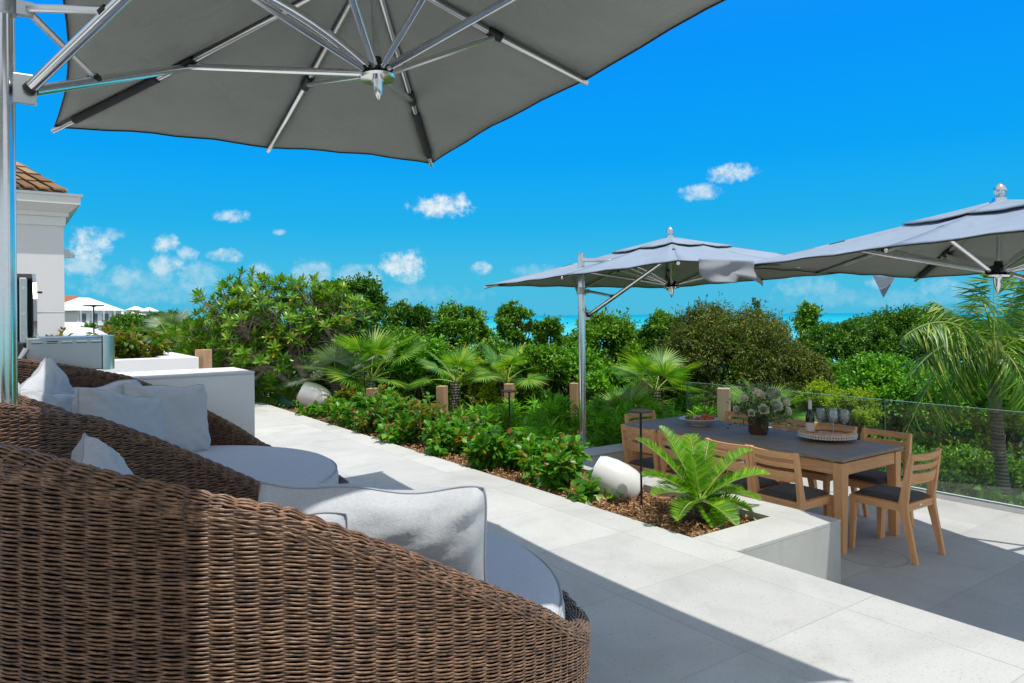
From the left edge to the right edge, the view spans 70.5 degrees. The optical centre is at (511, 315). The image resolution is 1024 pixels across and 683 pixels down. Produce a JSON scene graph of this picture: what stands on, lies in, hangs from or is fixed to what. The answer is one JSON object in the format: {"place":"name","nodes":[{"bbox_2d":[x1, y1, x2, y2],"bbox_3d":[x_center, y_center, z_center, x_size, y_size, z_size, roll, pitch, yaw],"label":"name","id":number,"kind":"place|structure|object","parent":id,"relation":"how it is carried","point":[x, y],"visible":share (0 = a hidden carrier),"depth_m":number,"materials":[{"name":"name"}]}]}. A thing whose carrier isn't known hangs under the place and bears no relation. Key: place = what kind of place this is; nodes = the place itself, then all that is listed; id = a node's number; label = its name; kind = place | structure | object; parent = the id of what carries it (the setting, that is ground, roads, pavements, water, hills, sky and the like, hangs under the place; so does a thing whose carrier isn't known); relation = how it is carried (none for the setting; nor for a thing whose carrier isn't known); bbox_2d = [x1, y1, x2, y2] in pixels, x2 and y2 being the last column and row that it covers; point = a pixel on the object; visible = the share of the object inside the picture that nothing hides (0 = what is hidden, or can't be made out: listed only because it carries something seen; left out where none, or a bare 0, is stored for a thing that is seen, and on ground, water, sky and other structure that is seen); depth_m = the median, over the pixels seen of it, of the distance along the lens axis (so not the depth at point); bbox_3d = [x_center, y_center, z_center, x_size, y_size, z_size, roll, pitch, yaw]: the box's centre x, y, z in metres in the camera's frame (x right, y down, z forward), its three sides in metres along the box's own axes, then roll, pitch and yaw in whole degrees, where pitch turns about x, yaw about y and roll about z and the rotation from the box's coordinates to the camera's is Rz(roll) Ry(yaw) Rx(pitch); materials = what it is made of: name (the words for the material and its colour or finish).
{"place":"outdoors","nodes":[
{"label":"outdoors","id":0,"kind":"place"},
{"bbox_2d":[15,0,1023,318],"label":"sky","id":1,"kind":"structure","parent":0,"point":[774,126],"materials":[{"name":"blue"}]},
{"bbox_2d":[562,405,639,446],"bbox_3d":[1.010,1.637,8.321,0.963,1.214,0.930,-1,0,-35],"label":"narrow leaf shrub","id":2,"kind":"object","parent":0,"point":[612,428],"visible":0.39,"depth_m":8.18,"materials":[{"name":"green plant"}]},
{"bbox_2d":[206,312,1008,367],"bbox_3d":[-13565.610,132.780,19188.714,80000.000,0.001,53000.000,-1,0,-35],"label":"sea water","id":3,"kind":"structure","parent":0,"point":[825,318],"depth_m":1994.86,"materials":[{"name":"blue liquid"}]},
{"bbox_2d":[589,379,671,418],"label":"fan palm","id":4,"kind":"object","parent":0,"point":[636,395],"visible":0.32,"depth_m":9.93,"materials":[{"name":"green plant"}]},
{"bbox_2d":[255,402,1023,682],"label":"terrace paving","id":5,"kind":"structure","parent":0,"point":[656,604],"depth_m":3.48,"materials":[{"name":"stone"}]},
{"bbox_2d":[96,349,198,372],"bbox_3d":[-7.464,1.016,8.924,6.100,0.900,3.200,-1,0,-35],"label":"raised planter","id":6,"kind":"object","parent":5,"relation":"on","point":[171,361],"visible":0.22,"depth_m":9.12,"materials":[{"name":"paint"}]},
{"bbox_2d":[87,322,147,358],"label":"bronze shrub","id":7,"kind":"object","parent":6,"relation":"in","point":[127,350],"visible":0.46,"depth_m":9.45,"materials":[{"name":"green plant"}]},
{"bbox_2d":[115,330,171,357],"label":"bronze shrub","id":8,"kind":"object","parent":6,"relation":"in","point":[159,345],"visible":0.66,"depth_m":9.82,"materials":[{"name":"green plant"}]},
{"bbox_2d":[18,358,348,484],"bbox_3d":[-1.998,0.898,4.240,2.081,1.365,2.082,-1,0,-19],"label":"wicker daybed","id":9,"kind":"object","parent":5,"relation":"on","point":[237,448],"visible":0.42,"depth_m":4.62,"materials":[{"name":"fabric"}]},
{"bbox_2d":[19,356,72,394],"bbox_3d":[-2.694,0.559,4.213,0.250,0.636,0.657,-1,0,-3],"label":"pillow","id":10,"kind":"object","parent":9,"relation":"on","point":[49,376],"visible":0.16,"depth_m":4.21,"materials":[{"name":"grey fabric"}]},
{"bbox_2d":[18,389,74,412],"bbox_3d":[-2.450,0.626,3.922,0.262,0.491,0.541,-1,0,0],"label":"pillow","id":11,"kind":"object","parent":9,"relation":"on","point":[65,401],"visible":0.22,"depth_m":3.88,"materials":[{"name":"grey fabric"}]},
{"bbox_2d":[72,387,164,439],"bbox_3d":[-2.229,0.654,4.128,0.241,0.542,0.684,-1,0,13],"label":"pillow","id":12,"kind":"object","parent":9,"relation":"on","point":[143,414],"visible":0.52,"depth_m":4.06,"materials":[{"name":"grey fabric"}]},
{"bbox_2d":[123,383,210,452],"bbox_3d":[-2.271,0.687,4.781,0.269,0.512,0.589,-1,0,38],"label":"pillow","id":13,"kind":"object","parent":9,"relation":"on","point":[185,421],"visible":0.56,"depth_m":4.79,"materials":[{"name":"grey fabric"}]},
{"bbox_2d":[116,367,254,436],"bbox_3d":[-3.779,0.938,4.646,4.004,0.991,0.624,-1,0,-35],"label":"kitchen counter","id":14,"kind":"object","parent":5,"relation":"on","point":[230,394],"visible":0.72,"depth_m":5.44,"materials":[{"name":"paint"}]},
{"bbox_2d":[17,274,114,369],"bbox_3d":[-3.443,0.071,4.841,1.386,0.735,0.599,-1,0,-35],"label":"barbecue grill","id":15,"kind":"object","parent":14,"relation":"on","point":[95,352],"visible":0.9,"depth_m":4.92,"materials":[{"name":"metal"}]},
{"bbox_2d":[0,402,591,682],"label":"wicker daybed","id":16,"kind":"object","parent":5,"relation":"on","point":[167,562],"visible":0.93,"depth_m":1.44,"materials":[{"name":"wicker"}]},
{"bbox_2d":[71,433,133,474],"bbox_3d":[-1.257,0.669,2.314,0.288,0.557,0.579,-1,0,-24],"label":"pillow","id":17,"kind":"object","parent":16,"relation":"on","point":[93,451],"visible":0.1,"depth_m":2.35,"materials":[{"name":"grey fabric"}]},
{"bbox_2d":[258,482,486,581],"bbox_3d":[-0.381,0.671,1.984,0.639,0.440,0.262,-1,0,7],"label":"pillow","id":18,"kind":"object","parent":16,"relation":"on","point":[446,526],"visible":0.33,"depth_m":1.90,"materials":[{"name":"grey fabric"}]},
{"bbox_2d":[0,0,725,403],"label":"cantilever umbrella","id":19,"kind":"object","parent":5,"relation":"on","point":[430,82],"visible":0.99,"depth_m":4.04,"materials":[{"name":"fabric"}]},
{"bbox_2d":[268,364,1023,448],"bbox_3d":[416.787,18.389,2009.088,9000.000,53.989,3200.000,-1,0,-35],"label":"ground","id":20,"kind":"structure","parent":0,"point":[314,375],"depth_m":120.86,"materials":[{"name":"green plant"}]},
{"bbox_2d":[16,161,82,336],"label":"white house","id":21,"kind":"structure","parent":20,"relation":"on","point":[46,208],"depth_m":11.86,"materials":[{"name":"paint"}]},
{"bbox_2d":[65,298,125,325],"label":"house","id":22,"kind":"structure","parent":20,"relation":"on","point":[76,310],"depth_m":210.75,"materials":[{"name":"paint"}]},
{"bbox_2d":[98,314,180,339],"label":"leafy tree","id":23,"kind":"object","parent":20,"relation":"on","point":[135,321],"visible":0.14,"depth_m":25.52,"materials":[{"name":"green plant"}]},
{"bbox_2d":[136,308,195,351],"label":"fan palm","id":24,"kind":"object","parent":20,"relation":"on","point":[156,322],"visible":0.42,"depth_m":13.27,"materials":[{"name":"green plant"}]},
{"bbox_2d":[161,264,377,398],"bbox_3d":[-4.130,0.502,12.121,3.777,2.768,2.194,-1,0,-2],"label":"rosette tree","id":25,"kind":"object","parent":20,"relation":"on","point":[331,316],"visible":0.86,"depth_m":11.95,"materials":[{"name":"green plant"}]},
{"bbox_2d":[254,371,294,407],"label":"fan palm","id":26,"kind":"object","parent":20,"relation":"on","point":[262,398],"visible":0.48,"depth_m":12.51,"materials":[{"name":"green plant"}]},
{"bbox_2d":[236,330,319,408],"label":"leafy tree","id":27,"kind":"object","parent":20,"relation":"on","point":[294,372],"visible":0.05,"depth_m":14.81,"materials":[{"name":"green plant"}]},
{"bbox_2d":[279,342,376,395],"bbox_3d":[-2.959,1.052,11.896,1.668,1.297,1.631,-1,0,-35],"label":"fern plant","id":28,"kind":"object","parent":20,"relation":"on","point":[327,359],"visible":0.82,"depth_m":11.72,"materials":[{"name":"green plant"}]},
{"bbox_2d":[312,271,401,387],"bbox_3d":[-3.014,1.409,13.622,1.702,4.509,1.604,-1,0,-35],"label":"leafy tree","id":29,"kind":"object","parent":20,"relation":"on","point":[369,289],"visible":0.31,"depth_m":13.48,"materials":[{"name":"green plant"}]},
{"bbox_2d":[297,325,431,388],"bbox_3d":[-2.297,1.038,12.300,2.546,1.799,2.339,-1,0,-35],"label":"fan palm","id":30,"kind":"object","parent":20,"relation":"on","point":[378,345],"visible":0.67,"depth_m":11.85,"materials":[{"name":"green plant"}]},
{"bbox_2d":[381,298,418,337],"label":"leafy tree","id":31,"kind":"object","parent":20,"relation":"on","point":[401,315],"visible":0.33,"depth_m":16.84,"materials":[{"name":"green plant"}]},
{"bbox_2d":[337,321,470,412],"bbox_3d":[-2.348,1.945,14.486,3.265,3.688,2.907,-1,0,-35],"label":"leafy tree","id":32,"kind":"object","parent":20,"relation":"on","point":[407,334],"visible":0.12,"depth_m":13.92,"materials":[{"name":"green plant"}]},
{"bbox_2d":[407,302,435,335],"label":"leafy tree","id":33,"kind":"object","parent":20,"relation":"on","point":[421,317],"visible":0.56,"depth_m":16.98,"materials":[{"name":"green plant"}]},
{"bbox_2d":[391,333,459,407],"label":"leafy tree","id":34,"kind":"object","parent":20,"relation":"on","point":[436,347],"visible":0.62,"depth_m":12.43,"materials":[{"name":"green plant"}]},
{"bbox_2d":[404,341,511,411],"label":"fan palm","id":35,"kind":"object","parent":20,"relation":"on","point":[462,359],"visible":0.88,"depth_m":11.70,"materials":[{"name":"green plant"}]},
{"bbox_2d":[425,296,499,397],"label":"leafy tree","id":36,"kind":"object","parent":20,"relation":"on","point":[470,326],"visible":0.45,"depth_m":15.68,"materials":[{"name":"green plant"}]},
{"bbox_2d":[455,356,518,420],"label":"leafy tree","id":37,"kind":"object","parent":20,"relation":"on","point":[488,391],"visible":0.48,"depth_m":11.83,"materials":[{"name":"green plant"}]},
{"bbox_2d":[459,332,521,409],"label":"leafy tree","id":38,"kind":"object","parent":20,"relation":"on","point":[498,347],"visible":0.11,"depth_m":15.33,"materials":[{"name":"green plant"}]},
{"bbox_2d":[461,341,553,405],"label":"fan palm","id":39,"kind":"object","parent":20,"relation":"on","point":[530,379],"visible":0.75,"depth_m":11.75,"materials":[{"name":"green plant"}]},
{"bbox_2d":[491,299,538,421],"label":"leafy tree","id":40,"kind":"object","parent":20,"relation":"on","point":[509,314],"visible":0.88,"depth_m":17.32,"materials":[{"name":"green plant"}]},
{"bbox_2d":[492,393,572,436],"bbox_3d":[0.233,1.640,8.675,1.034,1.422,1.023,-1,0,-35],"label":"narrow leaf shrub","id":41,"kind":"object","parent":20,"relation":"on","point":[552,410],"visible":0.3,"depth_m":8.64,"materials":[{"name":"green plant"}]},
{"bbox_2d":[510,340,575,420],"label":"leafy tree","id":42,"kind":"object","parent":20,"relation":"on","point":[553,359],"visible":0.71,"depth_m":12.15,"materials":[{"name":"green plant"}]},
{"bbox_2d":[528,313,567,346],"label":"leafy tree","id":43,"kind":"object","parent":20,"relation":"on","point":[551,327],"visible":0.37,"depth_m":17.39,"materials":[{"name":"green plant"}]},
{"bbox_2d":[535,391,608,443],"bbox_3d":[0.790,1.627,9.123,1.017,1.437,0.918,-1,0,-35],"label":"narrow leaf shrub","id":44,"kind":"object","parent":20,"relation":"on","point":[565,405],"visible":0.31,"depth_m":8.94,"materials":[{"name":"green plant"}]},
{"bbox_2d":[550,342,608,423],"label":"leafy tree","id":45,"kind":"object","parent":20,"relation":"on","point":[592,361],"visible":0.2,"depth_m":12.82,"materials":[{"name":"green plant"}]},
{"bbox_2d":[560,306,649,397],"bbox_3d":[1.860,1.806,14.987,1.712,4.069,1.752,-1,0,-35],"label":"leafy tree","id":46,"kind":"object","parent":20,"relation":"on","point":[616,333],"visible":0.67,"depth_m":14.63,"materials":[{"name":"green plant"}]},
{"bbox_2d":[586,366,635,436],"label":"leafy tree","id":47,"kind":"object","parent":20,"relation":"on","point":[598,381],"visible":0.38,"depth_m":11.41,"materials":[{"name":"green plant"}]},
{"bbox_2d":[604,346,706,406],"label":"fan palm","id":48,"kind":"object","parent":20,"relation":"on","point":[666,365],"visible":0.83,"depth_m":10.56,"materials":[{"name":"green plant"}]},
{"bbox_2d":[641,307,680,404],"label":"leafy tree","id":49,"kind":"object","parent":20,"relation":"on","point":[657,322],"visible":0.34,"depth_m":15.03,"materials":[{"name":"green plant"}]},
{"bbox_2d":[688,309,778,419],"bbox_3d":[4.069,1.731,13.274,2.462,3.718,2.152,-1,0,-35],"label":"leafy tree","id":50,"kind":"object","parent":20,"relation":"on","point":[729,367],"visible":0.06,"depth_m":12.74,"materials":[{"name":"green plant"}]},
{"bbox_2d":[646,291,833,427],"bbox_3d":[3.770,1.521,12.621,3.539,3.916,3.076,-1,0,-35],"label":"dome bush","id":51,"kind":"object","parent":20,"relation":"on","point":[688,339],"visible":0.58,"depth_m":11.84,"materials":[{"name":"green plant"}]},
{"bbox_2d":[473,427,1023,506],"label":"undergrowth","id":52,"kind":"object","parent":20,"relation":"on","point":[995,493],"depth_m":8.90,"materials":[{"name":"green plant"}]},
{"bbox_2d":[451,395,523,433],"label":"narrow leaf shrub","id":53,"kind":"object","parent":52,"relation":"on","point":[486,407],"visible":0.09,"depth_m":8.83,"materials":[{"name":"green plant"}]},
{"bbox_2d":[722,375,821,427],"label":"fan palm","id":54,"kind":"object","parent":20,"relation":"on","point":[736,393],"visible":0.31,"depth_m":9.84,"materials":[{"name":"green plant"}]},
{"bbox_2d":[767,345,841,427],"bbox_3d":[4.852,1.976,12.220,1.478,2.983,1.307,-1,0,-35],"label":"dome bush","id":55,"kind":"object","parent":20,"relation":"on","point":[819,365],"visible":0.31,"depth_m":11.90,"materials":[{"name":"green plant"}]},
{"bbox_2d":[791,300,827,348],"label":"leafy tree","id":56,"kind":"object","parent":20,"relation":"on","point":[808,313],"visible":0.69,"depth_m":25.67,"materials":[{"name":"green plant"}]},
{"bbox_2d":[793,376,846,459],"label":"leafy tree","id":57,"kind":"object","parent":20,"relation":"on","point":[818,400],"visible":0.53,"depth_m":10.53,"materials":[{"name":"green plant"}]},
{"bbox_2d":[822,386,884,439],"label":"leafy tree","id":58,"kind":"object","parent":20,"relation":"on","point":[854,405],"visible":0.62,"depth_m":10.04,"materials":[{"name":"green plant"}]},
{"bbox_2d":[796,314,912,366],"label":"leafy tree","id":59,"kind":"object","parent":20,"relation":"on","point":[849,336],"visible":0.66,"depth_m":23.01,"materials":[{"name":"green plant"}]},
{"bbox_2d":[833,350,930,439],"bbox_3d":[6.837,2.208,13.492,2.552,3.148,2.177,-1,0,-35],"label":"leafy tree","id":60,"kind":"object","parent":20,"relation":"on","point":[880,373],"visible":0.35,"depth_m":13.09,"materials":[{"name":"green plant"}]},
{"bbox_2d":[853,303,957,366],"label":"leafy tree","id":61,"kind":"object","parent":20,"relation":"on","point":[901,320],"visible":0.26,"depth_m":24.09,"materials":[{"name":"green plant"}]},
{"bbox_2d":[864,425,960,492],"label":"leafy tree","id":62,"kind":"object","parent":20,"relation":"on","point":[943,471],"visible":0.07,"depth_m":10.09,"materials":[{"name":"green plant"}]},
{"bbox_2d":[879,363,1004,463],"bbox_3d":[7.378,2.253,12.443,2.314,2.839,1.975,-1,0,-35],"label":"leafy tree","id":63,"kind":"object","parent":20,"relation":"on","point":[909,388],"visible":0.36,"depth_m":11.96,"materials":[{"name":"green plant"}]},
{"bbox_2d":[897,309,1023,370],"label":"leafy tree","id":64,"kind":"object","parent":20,"relation":"on","point":[915,350],"visible":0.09,"depth_m":22.29,"materials":[{"name":"green plant"}]},
{"bbox_2d":[899,272,1023,503],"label":"coconut palm","id":65,"kind":"object","parent":20,"relation":"on","point":[990,359],"visible":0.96,"depth_m":8.74,"materials":[{"name":"green plant"}]},
{"bbox_2d":[928,436,1022,499],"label":"leafy tree","id":66,"kind":"object","parent":20,"relation":"on","point":[970,464],"visible":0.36,"depth_m":10.13,"materials":[{"name":"green plant"}]},
{"bbox_2d":[945,358,1023,463],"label":"leafy tree","id":67,"kind":"object","parent":20,"relation":"on","point":[1013,428],"visible":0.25,"depth_m":11.70,"materials":[{"name":"green plant"}]},
{"bbox_2d":[991,441,1023,505],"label":"leafy tree","id":68,"kind":"object","parent":20,"relation":"on","point":[1019,467],"visible":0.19,"depth_m":9.93,"materials":[{"name":"green plant"}]},
{"bbox_2d":[739,473,1023,641],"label":"deck paving","id":69,"kind":"structure","parent":0,"point":[973,575],"depth_m":5.39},
{"bbox_2d":[621,424,683,473],"bbox_3d":[1.380,1.462,7.006,0.542,0.820,0.446,-1,0,-34],"label":"dining chair","id":70,"kind":"object","parent":69,"relation":"on","point":[651,463],"visible":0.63,"depth_m":6.89,"materials":[{"name":"brown wood"}]},
{"bbox_2d":[576,427,771,472],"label":"end wall","id":71,"kind":"structure","parent":69,"relation":"on","point":[615,451],"depth_m":7.45,"materials":[{"name":"white paint"}]},
{"bbox_2d":[657,430,729,478],"bbox_3d":[1.658,1.460,6.613,0.542,0.820,0.446,-1,0,-36],"label":"dining chair","id":72,"kind":"object","parent":69,"relation":"on","point":[663,463],"visible":0.1,"depth_m":6.60,"materials":[{"name":"brown wood"}]},
{"bbox_2d":[582,459,840,583],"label":"planter wall","id":73,"kind":"structure","parent":69,"relation":"on","point":[806,542],"depth_m":4.75,"materials":[{"name":"grey paint"}]},
{"bbox_2d":[284,408,758,537],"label":"bark mulch","id":74,"kind":"object","parent":73,"relation":"in","point":[676,526],"visible":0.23,"depth_m":5.43,"materials":[{"name":"brown wood"}]},
{"bbox_2d":[296,382,331,406],"bbox_3d":[-3.166,1.299,11.595,0.548,0.488,0.418,-1,0,-2],"label":"garden speaker","id":75,"kind":"object","parent":74,"relation":"on","point":[310,393],"visible":0.71,"depth_m":11.43},
{"bbox_2d":[329,399,364,429],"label":"flowering shrub","id":76,"kind":"object","parent":74,"relation":"on","point":[347,411],"visible":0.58,"depth_m":9.39,"materials":[{"name":"green plant"}]},
{"bbox_2d":[352,401,396,435],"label":"flowering shrub","id":77,"kind":"object","parent":74,"relation":"on","point":[364,421],"visible":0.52,"depth_m":8.86,"materials":[{"name":"green plant"}]},
{"bbox_2d":[348,386,400,414],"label":"flowering shrub","id":78,"kind":"object","parent":74,"relation":"on","point":[390,393],"visible":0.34,"depth_m":9.68,"materials":[{"name":"green plant"}]},
{"bbox_2d":[373,409,434,445],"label":"flowering shrub","id":79,"kind":"object","parent":74,"relation":"on","point":[401,435],"visible":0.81,"depth_m":8.10,"materials":[{"name":"green plant"}]},
{"bbox_2d":[406,405,482,444],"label":"flowering shrub","id":80,"kind":"object","parent":74,"relation":"on","point":[418,417],"visible":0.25,"depth_m":8.09,"materials":[{"name":"green plant"}]},
{"bbox_2d":[417,415,476,458],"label":"flowering shrub","id":81,"kind":"object","parent":74,"relation":"on","point":[435,436],"visible":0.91,"depth_m":7.51,"materials":[{"name":"green plant"}]},
{"bbox_2d":[463,408,514,449],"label":"flowering shrub","id":82,"kind":"object","parent":74,"relation":"on","point":[490,417],"visible":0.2,"depth_m":7.38,"materials":[{"name":"green plant"}]},
{"bbox_2d":[460,422,518,471],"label":"flowering shrub","id":83,"kind":"object","parent":74,"relation":"on","point":[486,450],"visible":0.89,"depth_m":6.79,"materials":[{"name":"green plant"}]},
{"bbox_2d":[500,416,562,469],"bbox_3d":[0.120,1.250,7.062,0.714,0.550,0.586,-1,0,-35],"label":"flowering shrub","id":84,"kind":"object","parent":74,"relation":"on","point":[519,433],"visible":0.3,"depth_m":7.02,"materials":[{"name":"green plant"}]},
{"bbox_2d":[508,432,585,472],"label":"flowering shrub","id":85,"kind":"object","parent":74,"relation":"on","point":[546,448],"visible":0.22,"depth_m":6.72,"materials":[{"name":"green plant"}]},
{"bbox_2d":[514,433,592,491],"bbox_3d":[0.398,1.259,6.146,0.638,0.515,0.797,-1,0,-17],"label":"flowering shrub","id":86,"kind":"object","parent":74,"relation":"on","point":[560,468],"visible":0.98,"depth_m":6.10,"materials":[{"name":"green plant"}]},
{"bbox_2d":[558,469,623,504],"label":"flowering shrub","id":87,"kind":"object","parent":74,"relation":"on","point":[585,487],"visible":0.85,"depth_m":5.62,"materials":[{"name":"green plant"}]},
{"bbox_2d":[589,456,645,500],"bbox_3d":[0.838,1.335,5.826,0.465,0.401,0.329,-1,0,12],"label":"garden speaker","id":88,"kind":"object","parent":74,"relation":"on","point":[616,475],"visible":0.7,"depth_m":5.70},
{"bbox_2d":[635,425,769,530],"bbox_3d":[1.292,1.137,5.133,1.062,0.675,0.821,-1,0,-35],"label":"cycad","id":89,"kind":"object","parent":74,"relation":"on","point":[705,501],"visible":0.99,"depth_m":5.05,"materials":[{"name":"green plant"}]},
{"bbox_2d":[705,438,780,497],"bbox_3d":[1.975,1.457,6.165,0.542,0.820,0.446,-1,0,-34],"label":"dining chair","id":90,"kind":"object","parent":69,"relation":"on","point":[745,483],"visible":0.37,"depth_m":6.01,"materials":[{"name":"brown wood"}]},
{"bbox_2d":[624,416,903,554],"bbox_3d":[2.246,1.489,6.845,0.924,0.750,2.404,-1,0,-35],"label":"dining table","id":91,"kind":"object","parent":69,"relation":"on","point":[848,457],"visible":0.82,"depth_m":6.12,"materials":[{"name":"grey stone"}]},
{"bbox_2d":[723,377,792,434],"bbox_3d":[2.350,0.846,6.789,0.704,0.534,0.607,-1,0,-35],"label":"flower vase","id":92,"kind":"object","parent":91,"relation":"on","point":[758,423],"visible":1,"depth_m":6.74,"materials":[{"name":"green plant"}]},
{"bbox_2d":[798,426,857,442],"bbox_3d":[2.812,1.065,6.464,0.495,0.087,0.495,-1,0,-35],"label":"serving tray","id":93,"kind":"object","parent":91,"relation":"on","point":[840,434],"visible":0.95,"depth_m":6.34,"materials":[{"name":"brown wood"}]},
{"bbox_2d":[748,445,833,517],"bbox_3d":[2.229,1.454,5.805,0.542,0.820,0.446,-1,0,-35],"label":"dining chair","id":94,"kind":"object","parent":69,"relation":"on","point":[798,495],"visible":0.82,"depth_m":5.68,"materials":[{"name":"brown wood"}]},
{"bbox_2d":[784,422,859,515],"bbox_3d":[2.900,1.448,6.793,0.542,0.820,0.446,-1,0,-35],"label":"dining chair","id":95,"kind":"object","parent":69,"relation":"on","point":[825,478],"visible":0.17,"depth_m":6.63,"materials":[{"name":"brown wood"}]},
{"bbox_2d":[848,428,914,537],"bbox_3d":[3.189,1.446,6.385,0.542,0.820,0.446,-1,0,-35],"label":"dining chair","id":96,"kind":"object","parent":69,"relation":"on","point":[866,478],"visible":0.52,"depth_m":6.33,"materials":[{"name":"brown wood"}]},
{"bbox_2d":[754,183,1023,297],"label":"cantilever umbrella","id":97,"kind":"object","parent":69,"relation":"on","point":[987,239],"visible":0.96,"depth_m":5.40,"materials":[{"name":"fabric"}]},
{"bbox_2d":[849,448,945,565],"bbox_3d":[3.039,1.447,5.723,0.446,0.820,0.542,-1,0,-34],"label":"dining chair","id":98,"kind":"object","parent":69,"relation":"on","point":[904,500],"visible":1,"depth_m":5.63,"materials":[{"name":"brown wood"}]},
{"bbox_2d":[911,486,1023,514],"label":"glass channel","id":99,"kind":"object","parent":69,"relation":"on","point":[982,503],"visible":0.44,"depth_m":7.05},
{"bbox_3d":[0.766,1.823,7.878,0.460,0.740,0.440,-1,0,-35],"label":"pole plinth","id":100,"kind":"object","parent":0,"visible":0},
{"bbox_2d":[484,227,837,448],"bbox_3d":[1.760,0.232,7.921,2.894,2.425,3.417,-1,0,-30],"label":"cantilever umbrella","id":101,"kind":"object","parent":100,"relation":"on","point":[671,262],"visible":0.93,"depth_m":7.83,"materials":[{"name":"fabric"}]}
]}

